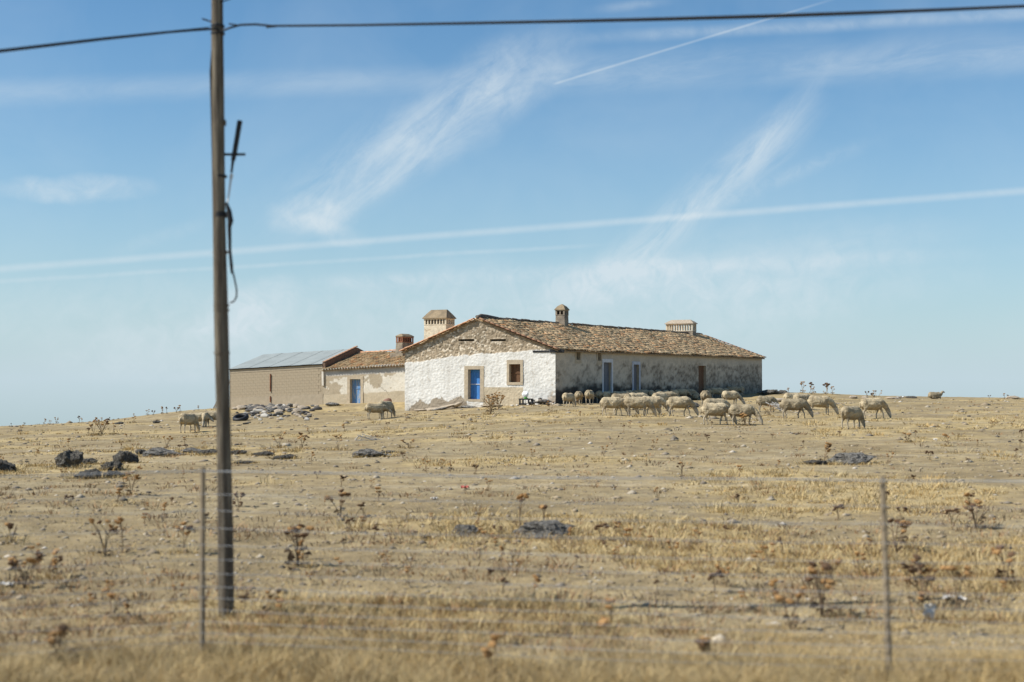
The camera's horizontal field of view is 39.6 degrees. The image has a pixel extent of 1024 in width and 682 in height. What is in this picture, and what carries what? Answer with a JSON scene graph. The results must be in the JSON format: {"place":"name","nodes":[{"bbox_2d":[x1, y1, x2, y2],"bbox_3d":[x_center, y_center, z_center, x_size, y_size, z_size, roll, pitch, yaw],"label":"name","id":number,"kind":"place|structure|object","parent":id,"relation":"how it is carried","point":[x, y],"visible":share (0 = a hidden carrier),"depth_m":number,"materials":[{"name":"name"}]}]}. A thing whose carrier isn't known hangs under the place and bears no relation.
{"place":"outdoors","nodes":[
{"label":"outdoors","id":0,"kind":"place"},
{"bbox_2d":[0,392,1023,681],"bbox_3d":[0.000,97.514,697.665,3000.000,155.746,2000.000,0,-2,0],"label":"ground","id":1,"kind":"structure","parent":0,"point":[170,468],"depth_m":21.71,"materials":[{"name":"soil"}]},
{"bbox_2d":[0,459,16,472],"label":"rock","id":2,"kind":"object","parent":1,"relation":"on","point":[6,465],"visible":0.64,"depth_m":28.91,"materials":[{"name":"stone"}]},
{"bbox_2d":[4,522,17,542],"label":"thistle","id":3,"kind":"object","parent":1,"relation":"on","point":[10,525],"visible":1,"depth_m":15.70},
{"bbox_2d":[8,553,43,587],"bbox_3d":[-4.270,2.015,12.453,0.338,0.313,0.212,0,-2,0],"label":"thistle","id":4,"kind":"object","parent":1,"relation":"on","point":[38,559],"visible":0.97,"depth_m":12.43,"materials":[{"name":"plant"}]},
{"bbox_2d":[44,548,63,575],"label":"thistle","id":5,"kind":"object","parent":1,"relation":"on","point":[60,559],"visible":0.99,"depth_m":12.96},
{"bbox_2d":[45,622,68,660],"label":"thistle","id":6,"kind":"object","parent":1,"relation":"on","point":[61,631],"visible":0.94,"depth_m":9.13,"materials":[{"name":"plant"}]},
{"bbox_2d":[54,450,83,467],"bbox_3d":[-9.648,2.662,30.983,0.622,0.595,0.553,0,-2,-12],"label":"rock","id":7,"kind":"object","parent":1,"relation":"on","point":[71,458],"visible":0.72,"depth_m":30.82,"materials":[{"name":"stone"}]},
{"bbox_2d":[73,468,101,478],"bbox_3d":[-8.025,2.567,26.961,0.567,0.303,0.453,-2,0,14],"label":"rock","id":8,"kind":"object","parent":1,"relation":"on","point":[94,470],"visible":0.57,"depth_m":26.86,"materials":[{"name":"stone"}]},
{"bbox_2d":[82,593,96,611],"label":"thistle","id":9,"kind":"object","parent":1,"relation":"on","point":[89,599],"visible":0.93,"depth_m":11.22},
{"bbox_2d":[82,458,97,464],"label":"rock","id":10,"kind":"object","parent":1,"relation":"on","point":[90,460],"visible":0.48,"depth_m":32.03,"materials":[{"name":"stone"}]},
{"bbox_2d":[92,417,109,434],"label":"thistle","id":11,"kind":"object","parent":1,"relation":"on","point":[96,423],"visible":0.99,"depth_m":63.83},
{"bbox_2d":[88,518,118,555],"bbox_3d":[-4.212,2.022,14.666,0.332,0.415,0.206,0,-2,-8],"label":"thistle","id":12,"kind":"object","parent":1,"relation":"on","point":[112,528],"visible":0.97,"depth_m":14.64,"materials":[{"name":"plant"}]},
{"bbox_2d":[101,588,117,616],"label":"thistle","id":13,"kind":"object","parent":1,"relation":"on","point":[110,595],"visible":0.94,"depth_m":11.02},
{"bbox_2d":[100,460,122,470],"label":"rock","id":14,"kind":"object","parent":1,"relation":"on","point":[111,465],"visible":0.75,"depth_m":29.39,"materials":[{"name":"stone"}]},
{"bbox_2d":[103,470,125,477],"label":"rock","id":15,"kind":"object","parent":1,"relation":"on","point":[109,471],"visible":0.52,"depth_m":27.14,"materials":[{"name":"stone"}]},
{"bbox_2d":[114,517,130,552],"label":"thistle","id":16,"kind":"object","parent":1,"relation":"on","point":[119,520],"visible":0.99,"depth_m":14.87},
{"bbox_2d":[112,450,138,462],"bbox_3d":[-8.823,2.720,32.512,0.593,0.454,0.470,1,-2,-20],"label":"rock","id":17,"kind":"object","parent":1,"relation":"on","point":[124,456],"visible":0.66,"depth_m":32.37,"materials":[{"name":"stone"}]},
{"bbox_2d":[122,603,129,622],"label":"thistle","id":18,"kind":"object","parent":1,"relation":"on","point":[127,606],"visible":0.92,"depth_m":10.64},
{"bbox_2d":[123,466,142,493],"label":"thistle","id":19,"kind":"object","parent":1,"relation":"on","point":[136,477],"visible":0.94,"depth_m":22.23,"materials":[{"name":"plant"}]},
{"bbox_2d":[142,447,186,456],"bbox_3d":[-8.926,2.893,36.515,1.176,0.299,0.703,3,0,-5],"label":"rock","id":20,"kind":"object","parent":1,"relation":"on","point":[157,451],"visible":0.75,"depth_m":36.31,"materials":[{"name":"stone"}]},
{"bbox_2d":[170,583,184,601],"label":"thistle","id":21,"kind":"object","parent":1,"relation":"on","point":[174,589],"visible":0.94,"depth_m":11.68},
{"bbox_2d":[175,521,193,552],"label":"thistle","id":22,"kind":"object","parent":1,"relation":"on","point":[183,529],"visible":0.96,"depth_m":14.98,"materials":[{"name":"plant"}]},
{"bbox_2d":[178,413,200,432],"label":"sheep","id":23,"kind":"object","parent":1,"relation":"on","point":[189,419],"visible":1,"depth_m":63.70},
{"bbox_2d":[180,447,200,452],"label":"rock","id":24,"kind":"object","parent":1,"relation":"on","point":[190,449],"visible":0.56,"depth_m":37.44,"materials":[{"name":"stone"}]},
{"bbox_2d":[190,412,213,421],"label":"sheep","id":25,"kind":"object","parent":1,"relation":"on","point":[199,416],"visible":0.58,"depth_m":69.33},
{"bbox_2d":[200,412,208,426],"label":"sheep","id":26,"kind":"object","parent":1,"relation":"on","point":[205,415],"visible":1,"depth_m":69.25},
{"bbox_2d":[195,449,216,454],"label":"rock","id":27,"kind":"object","parent":1,"relation":"on","point":[208,451],"visible":0.57,"depth_m":36.35,"materials":[{"name":"stone"}]},
{"bbox_2d":[205,411,215,426],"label":"sheep","id":28,"kind":"object","parent":1,"relation":"on","point":[212,414],"visible":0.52,"depth_m":69.70},
{"bbox_2d":[202,0,245,617],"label":"utility pole","id":29,"kind":"object","parent":1,"relation":"on","point":[220,215],"visible":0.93,"depth_m":11.05,"materials":[{"name":"wood"}]},
{"bbox_2d":[0,27,218,52],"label":"overhead cable","id":30,"kind":"object","parent":29,"relation":"attached to","point":[92,40],"visible":1,"depth_m":10.41,"materials":[{"name":"black rubber"}]},
{"bbox_2d":[221,5,1023,31],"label":"overhead cable","id":31,"kind":"object","parent":29,"relation":"attached to","point":[698,17],"visible":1,"depth_m":10.33,"materials":[{"name":"black rubber"}]},
{"bbox_2d":[232,413,248,420],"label":"old tyre","id":32,"kind":"object","parent":1,"relation":"on","point":[241,417],"visible":0.84,"depth_m":82.12,"materials":[{"name":"black rubber"}]},
{"bbox_2d":[253,451,273,455],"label":"rock","id":33,"kind":"object","parent":1,"relation":"on","point":[266,453],"visible":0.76,"depth_m":34.77,"materials":[{"name":"stone"}]},
{"bbox_2d":[262,588,282,611],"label":"thistle","id":34,"kind":"object","parent":1,"relation":"on","point":[271,596],"visible":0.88,"depth_m":11.16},
{"bbox_2d":[273,454,294,458],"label":"rock","id":35,"kind":"object","parent":1,"relation":"on","point":[287,456],"visible":0.83,"depth_m":33.66,"materials":[{"name":"stone"}]},
{"bbox_2d":[230,346,362,407],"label":"block shed","id":36,"kind":"structure","parent":1,"relation":"on","point":[282,378],"depth_m":102.56,"materials":[{"name":"concrete"}]},
{"bbox_2d":[282,524,313,566],"bbox_3d":[-2.130,2.054,14.248,0.352,0.447,0.326,0,-2,0],"label":"thistle","id":37,"kind":"object","parent":1,"relation":"on","point":[290,557],"visible":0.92,"depth_m":14.21,"materials":[{"name":"plant"}]},
{"bbox_2d":[297,432,309,448],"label":"thistle","id":38,"kind":"object","parent":1,"relation":"on","point":[304,436],"visible":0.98,"depth_m":38.23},
{"bbox_2d":[325,489,350,516],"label":"thistle","id":39,"kind":"object","parent":1,"relation":"on","point":[342,494],"visible":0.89,"depth_m":18.78,"materials":[{"name":"plant"}]},
{"bbox_2d":[334,557,345,576],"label":"thistle","id":40,"kind":"object","parent":1,"relation":"on","point":[339,561],"visible":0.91,"depth_m":13.38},
{"bbox_2d":[322,334,413,403],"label":"wing","id":41,"kind":"structure","parent":1,"relation":"on","point":[368,377],"depth_m":99.21,"materials":[{"name":"paint"}]},
{"bbox_2d":[352,379,359,402],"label":"door","id":42,"kind":"structure","parent":41,"relation":"in","point":[355,382],"depth_m":99.27,"materials":[{"name":"blue paint"}]},
{"bbox_2d":[351,448,391,456],"bbox_3d":[-3.339,2.704,33.910,1.009,0.278,0.804,3,-4,0],"label":"rock","id":43,"kind":"object","parent":1,"relation":"on","point":[369,452],"visible":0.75,"depth_m":33.67,"materials":[{"name":"stone"}]},
{"bbox_2d":[364,403,391,418],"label":"sheep","id":44,"kind":"object","parent":1,"relation":"on","point":[369,408],"visible":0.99,"depth_m":75.94},
{"bbox_2d":[378,401,395,417],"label":"sheep","id":45,"kind":"object","parent":1,"relation":"on","point":[389,404],"visible":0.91,"depth_m":76.83},
{"bbox_2d":[404,566,413,585],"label":"thistle","id":46,"kind":"object","parent":1,"relation":"on","point":[407,570],"visible":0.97,"depth_m":12.71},
{"bbox_2d":[449,524,482,536],"bbox_3d":[-0.569,2.274,16.948,0.331,0.179,0.378,1,-2,-40],"label":"rock","id":47,"kind":"object","parent":1,"relation":"on","point":[467,527],"visible":0.49,"depth_m":16.88,"materials":[{"name":"stone"}]},
{"bbox_2d":[479,634,503,680],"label":"thistle","id":48,"kind":"object","parent":1,"relation":"on","point":[488,651],"visible":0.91,"depth_m":8.57,"materials":[{"name":"plant"}]},
{"bbox_2d":[482,391,500,412],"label":"thistle","id":49,"kind":"object","parent":1,"relation":"on","point":[491,403],"visible":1,"depth_m":68.60,"materials":[{"name":"plant"}]},
{"bbox_2d":[0,467,1023,674],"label":"wire fence","id":50,"kind":"object","parent":1,"relation":"on","point":[886,593],"visible":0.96,"depth_m":8.98,"materials":[{"name":"grey metal"}]},
{"bbox_2d":[0,401,1023,656],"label":"dry weeds","id":51,"kind":"object","parent":1,"relation":"on","point":[88,629],"visible":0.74,"depth_m":12.53,"materials":[{"name":"plant"}]},
{"bbox_2d":[0,399,1023,681],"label":"grass stubble","id":52,"kind":"object","parent":1,"relation":"on","point":[496,553],"depth_m":14.25,"materials":[{"name":"plant"}]},
{"bbox_2d":[511,493,528,527],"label":"thistle","id":53,"kind":"object","parent":1,"relation":"on","point":[521,496],"visible":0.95,"depth_m":17.44,"materials":[{"name":"plant"}]},
{"bbox_2d":[519,398,532,404],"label":"crate","id":54,"kind":"object","parent":1,"relation":"on","point":[523,399],"visible":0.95,"depth_m":86.09,"materials":[{"name":"white plastic"}]},
{"bbox_2d":[527,574,540,597],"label":"thistle","id":55,"kind":"object","parent":1,"relation":"on","point":[537,579],"visible":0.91,"depth_m":11.91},
{"bbox_2d":[513,520,574,538],"bbox_3d":[0.346,2.242,16.687,0.657,0.275,0.548,-1,-2,25],"label":"rock","id":56,"kind":"object","parent":1,"relation":"on","point":[546,528],"visible":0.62,"depth_m":16.58,"materials":[{"name":"stone"}]},
{"bbox_2d":[562,393,575,406],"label":"sheep","id":57,"kind":"object","parent":1,"relation":"on","point":[567,397],"visible":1,"depth_m":77.50},
{"bbox_2d":[574,391,583,404],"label":"sheep","id":58,"kind":"object","parent":1,"relation":"on","point":[578,395],"visible":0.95,"depth_m":84.36},
{"bbox_2d":[399,304,765,410],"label":"farmhouse","id":59,"kind":"object","parent":1,"relation":"on","point":[475,361],"visible":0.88,"depth_m":90.72,"materials":[{"name":"paint"}]},
{"bbox_2d":[471,369,479,398],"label":"door","id":60,"kind":"structure","parent":59,"relation":"in","point":[475,373],"depth_m":88.96,"materials":[{"name":"blue paint"}]},
{"bbox_2d":[604,362,608,390],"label":"door","id":61,"kind":"structure","parent":59,"relation":"in","point":[606,365],"depth_m":92.87,"materials":[{"name":"grey paint"}]},
{"bbox_2d":[634,365,636,389],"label":"door","id":62,"kind":"structure","parent":59,"relation":"in","point":[635,371],"depth_m":97.02,"materials":[{"name":"grey paint"}]},
{"bbox_2d":[699,366,703,394],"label":"door","id":63,"kind":"structure","parent":59,"relation":"in","point":[701,368],"depth_m":108.07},
{"bbox_2d":[585,390,594,404],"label":"sheep","id":64,"kind":"object","parent":1,"relation":"on","point":[589,395],"visible":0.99,"depth_m":84.16},
{"bbox_2d":[593,523,608,539],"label":"thistle","id":65,"kind":"object","parent":1,"relation":"on","point":[597,526],"visible":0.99,"depth_m":16.13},
{"bbox_2d":[597,616,613,635],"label":"thistle","id":66,"kind":"object","parent":1,"relation":"on","point":[604,620],"visible":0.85,"depth_m":10.13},
{"bbox_2d":[605,598,617,621],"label":"thistle","id":67,"kind":"object","parent":1,"relation":"on","point":[609,607],"visible":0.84,"depth_m":10.77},
{"bbox_2d":[599,397,629,415],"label":"sheep","id":68,"kind":"object","parent":1,"relation":"on","point":[611,402],"visible":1,"depth_m":59.40},
{"bbox_2d":[629,393,648,409],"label":"sheep","id":69,"kind":"object","parent":1,"relation":"on","point":[637,394],"visible":0.35,"depth_m":68.38},
{"bbox_2d":[623,396,656,415],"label":"sheep","id":70,"kind":"object","parent":1,"relation":"on","point":[636,402],"visible":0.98,"depth_m":59.25},
{"bbox_2d":[643,396,670,414],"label":"sheep","id":71,"kind":"object","parent":1,"relation":"on","point":[658,401],"visible":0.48,"depth_m":61.02},
{"bbox_2d":[652,393,668,408],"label":"sheep","id":72,"kind":"object","parent":1,"relation":"on","point":[664,396],"visible":0.42,"depth_m":70.23},
{"bbox_2d":[657,391,679,396],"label":"sheep","id":73,"kind":"object","parent":1,"relation":"on","point":[671,394],"visible":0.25,"depth_m":74.35},
{"bbox_2d":[665,540,680,557],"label":"thistle","id":74,"kind":"object","parent":1,"relation":"on","point":[669,547],"visible":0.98,"depth_m":14.63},
{"bbox_2d":[666,396,698,415],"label":"sheep","id":75,"kind":"object","parent":1,"relation":"on","point":[685,402],"visible":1,"depth_m":58.81},
{"bbox_2d":[676,388,691,395],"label":"sheep","id":76,"kind":"object","parent":1,"relation":"on","point":[683,392],"visible":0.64,"depth_m":100.89},
{"bbox_2d":[693,636,716,664],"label":"thistle","id":77,"kind":"object","parent":1,"relation":"on","point":[701,643],"visible":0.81,"depth_m":9.17,"materials":[{"name":"plant"}]},
{"bbox_2d":[700,390,711,404],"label":"sheep","id":78,"kind":"object","parent":1,"relation":"on","point":[704,394],"visible":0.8,"depth_m":74.08},
{"bbox_2d":[706,570,723,593],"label":"thistle","id":79,"kind":"object","parent":1,"relation":"on","point":[714,576],"visible":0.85,"depth_m":12.38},
{"bbox_2d":[703,398,730,420],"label":"sheep","id":80,"kind":"object","parent":1,"relation":"on","point":[713,400],"visible":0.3,"depth_m":54.01},
{"bbox_2d":[710,387,724,397],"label":"sheep","id":81,"kind":"object","parent":1,"relation":"on","point":[719,390],"visible":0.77,"depth_m":107.63},
{"bbox_2d":[700,402,736,424],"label":"sheep","id":82,"kind":"object","parent":1,"relation":"on","point":[721,409],"visible":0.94,"depth_m":50.24},
{"bbox_2d":[715,564,732,586],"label":"thistle","id":83,"kind":"object","parent":1,"relation":"on","point":[717,566],"visible":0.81,"depth_m":12.64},
{"bbox_2d":[722,390,745,404],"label":"sheep","id":84,"kind":"object","parent":1,"relation":"on","point":[733,395],"visible":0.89,"depth_m":76.19},
{"bbox_2d":[727,386,743,392],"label":"sheep","id":85,"kind":"object","parent":1,"relation":"on","point":[732,388],"visible":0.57,"depth_m":110.86},
{"bbox_2d":[738,591,749,611],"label":"thistle","id":86,"kind":"object","parent":1,"relation":"on","point":[742,596],"visible":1,"depth_m":11.40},
{"bbox_2d":[728,404,762,424],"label":"sheep","id":87,"kind":"object","parent":1,"relation":"on","point":[734,410],"visible":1,"depth_m":49.81},
{"bbox_2d":[751,550,764,574],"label":"thistle","id":88,"kind":"object","parent":1,"relation":"on","point":[755,556],"visible":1,"depth_m":13.47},
{"bbox_2d":[760,542,774,565],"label":"thistle","id":89,"kind":"object","parent":1,"relation":"on","point":[766,547],"visible":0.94,"depth_m":14.15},
{"bbox_2d":[756,396,780,411],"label":"sheep","id":90,"kind":"object","parent":1,"relation":"on","point":[761,400],"visible":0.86,"depth_m":64.08},
{"bbox_2d":[757,389,781,394],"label":"rock","id":91,"kind":"object","parent":1,"relation":"on","point":[767,392],"visible":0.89,"depth_m":113.17,"materials":[{"name":"stone"}]},
{"bbox_2d":[767,578,778,601],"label":"thistle","id":92,"kind":"object","parent":1,"relation":"on","point":[771,583],"visible":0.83,"depth_m":11.84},
{"bbox_2d":[773,586,806,629],"bbox_3d":[2.049,1.965,10.383,0.328,0.321,0.190,1,-2,-19],"label":"thistle","id":93,"kind":"object","parent":1,"relation":"on","point":[781,598],"visible":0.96,"depth_m":10.38,"materials":[{"name":"plant"}]},
{"bbox_2d":[779,398,813,417],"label":"sheep","id":94,"kind":"object","parent":1,"relation":"on","point":[795,404],"visible":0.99,"depth_m":55.77},
{"bbox_2d":[793,394,809,400],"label":"sheep","id":95,"kind":"object","parent":1,"relation":"on","point":[804,396],"visible":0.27,"depth_m":67.08},
{"bbox_2d":[802,459,830,464],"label":"rock","id":96,"kind":"object","parent":1,"relation":"on","point":[819,462],"visible":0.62,"depth_m":29.39,"materials":[{"name":"stone"}]},
{"bbox_2d":[802,558,841,616],"bbox_3d":[2.394,1.907,11.034,0.252,0.491,0.393,0,-2,-15],"label":"thistle","id":97,"kind":"object","parent":1,"relation":"on","point":[826,566],"visible":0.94,"depth_m":11.01,"materials":[{"name":"plant"}]},
{"bbox_2d":[807,395,838,414],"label":"sheep","id":98,"kind":"object","parent":1,"relation":"on","point":[820,401],"visible":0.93,"depth_m":58.77},
{"bbox_2d":[819,442,831,460],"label":"thistle","id":99,"kind":"object","parent":1,"relation":"on","point":[829,445],"visible":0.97,"depth_m":30.59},
{"bbox_2d":[832,504,844,520],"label":"thistle","id":100,"kind":"object","parent":1,"relation":"on","point":[835,508],"visible":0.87,"depth_m":18.38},
{"bbox_2d":[826,452,876,464],"bbox_3d":[7.035,2.496,29.701,0.750,0.345,0.897,1,-2,-38],"label":"rock","id":101,"kind":"object","parent":1,"relation":"on","point":[854,458],"visible":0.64,"depth_m":29.53,"materials":[{"name":"stone"}]},
{"bbox_2d":[840,406,865,428],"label":"sheep","id":102,"kind":"object","parent":1,"relation":"on","point":[848,413],"visible":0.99,"depth_m":44.74},
{"bbox_2d":[853,551,865,569],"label":"thistle","id":103,"kind":"object","parent":1,"relation":"on","point":[857,553],"visible":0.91,"depth_m":13.55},
{"bbox_2d":[859,397,891,418],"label":"sheep","id":104,"kind":"object","parent":1,"relation":"on","point":[876,404],"visible":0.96,"depth_m":54.69},
{"bbox_2d":[887,517,913,551],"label":"thistle","id":105,"kind":"object","parent":1,"relation":"on","point":[899,522],"visible":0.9,"depth_m":15.06,"materials":[{"name":"plant"}]},
{"bbox_2d":[904,554,937,607],"bbox_3d":[3.335,1.965,11.575,0.264,0.440,0.482,-1,-2,25],"label":"thistle","id":106,"kind":"object","parent":1,"relation":"on","point":[920,566],"visible":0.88,"depth_m":11.60,"materials":[{"name":"plant"}]},
{"bbox_2d":[922,603,935,620],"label":"litter","id":107,"kind":"object","parent":1,"relation":"on","point":[931,612],"visible":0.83,"depth_m":10.79,"materials":[{"name":"plastic"}]},
{"bbox_2d":[928,391,944,398],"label":"sheep","id":108,"kind":"object","parent":1,"relation":"on","point":[934,395],"visible":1,"depth_m":106.32},
{"bbox_2d":[945,507,959,523],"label":"thistle","id":109,"kind":"object","parent":1,"relation":"on","point":[949,511],"visible":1,"depth_m":17.98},
{"bbox_2d":[939,565,973,608],"bbox_3d":[3.583,1.979,11.440,0.284,0.376,0.215,0,-2,0],"label":"thistle","id":110,"kind":"object","parent":1,"relation":"on","point":[952,569],"visible":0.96,"depth_m":11.43,"materials":[{"name":"plant"}]},
{"bbox_2d":[963,492,991,528],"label":"thistle","id":111,"kind":"object","parent":1,"relation":"on","point":[976,501],"visible":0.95,"depth_m":17.65,"materials":[{"name":"plant"}]},
{"bbox_2d":[991,544,1015,587],"bbox_3d":[4.332,1.988,12.489,0.241,0.402,0.250,0,-2,0],"label":"thistle","id":112,"kind":"object","parent":1,"relation":"on","point":[997,550],"visible":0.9,"depth_m":12.51,"materials":[{"name":"plant"}]},
{"bbox_2d":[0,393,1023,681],"bbox_3d":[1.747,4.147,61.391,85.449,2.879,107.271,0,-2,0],"label":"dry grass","id":113,"kind":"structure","parent":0,"point":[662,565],"depth_m":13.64,"materials":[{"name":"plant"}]},
{"bbox_2d":[0,597,1023,681],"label":"verge grass","id":114,"kind":"structure","parent":0,"point":[929,673],"depth_m":8.83,"materials":[{"name":"plant"}]},
{"bbox_2d":[0,0,1023,425],"label":"sky","id":115,"kind":"structure","parent":0,"point":[838,201],"materials":[{"name":"blue"}]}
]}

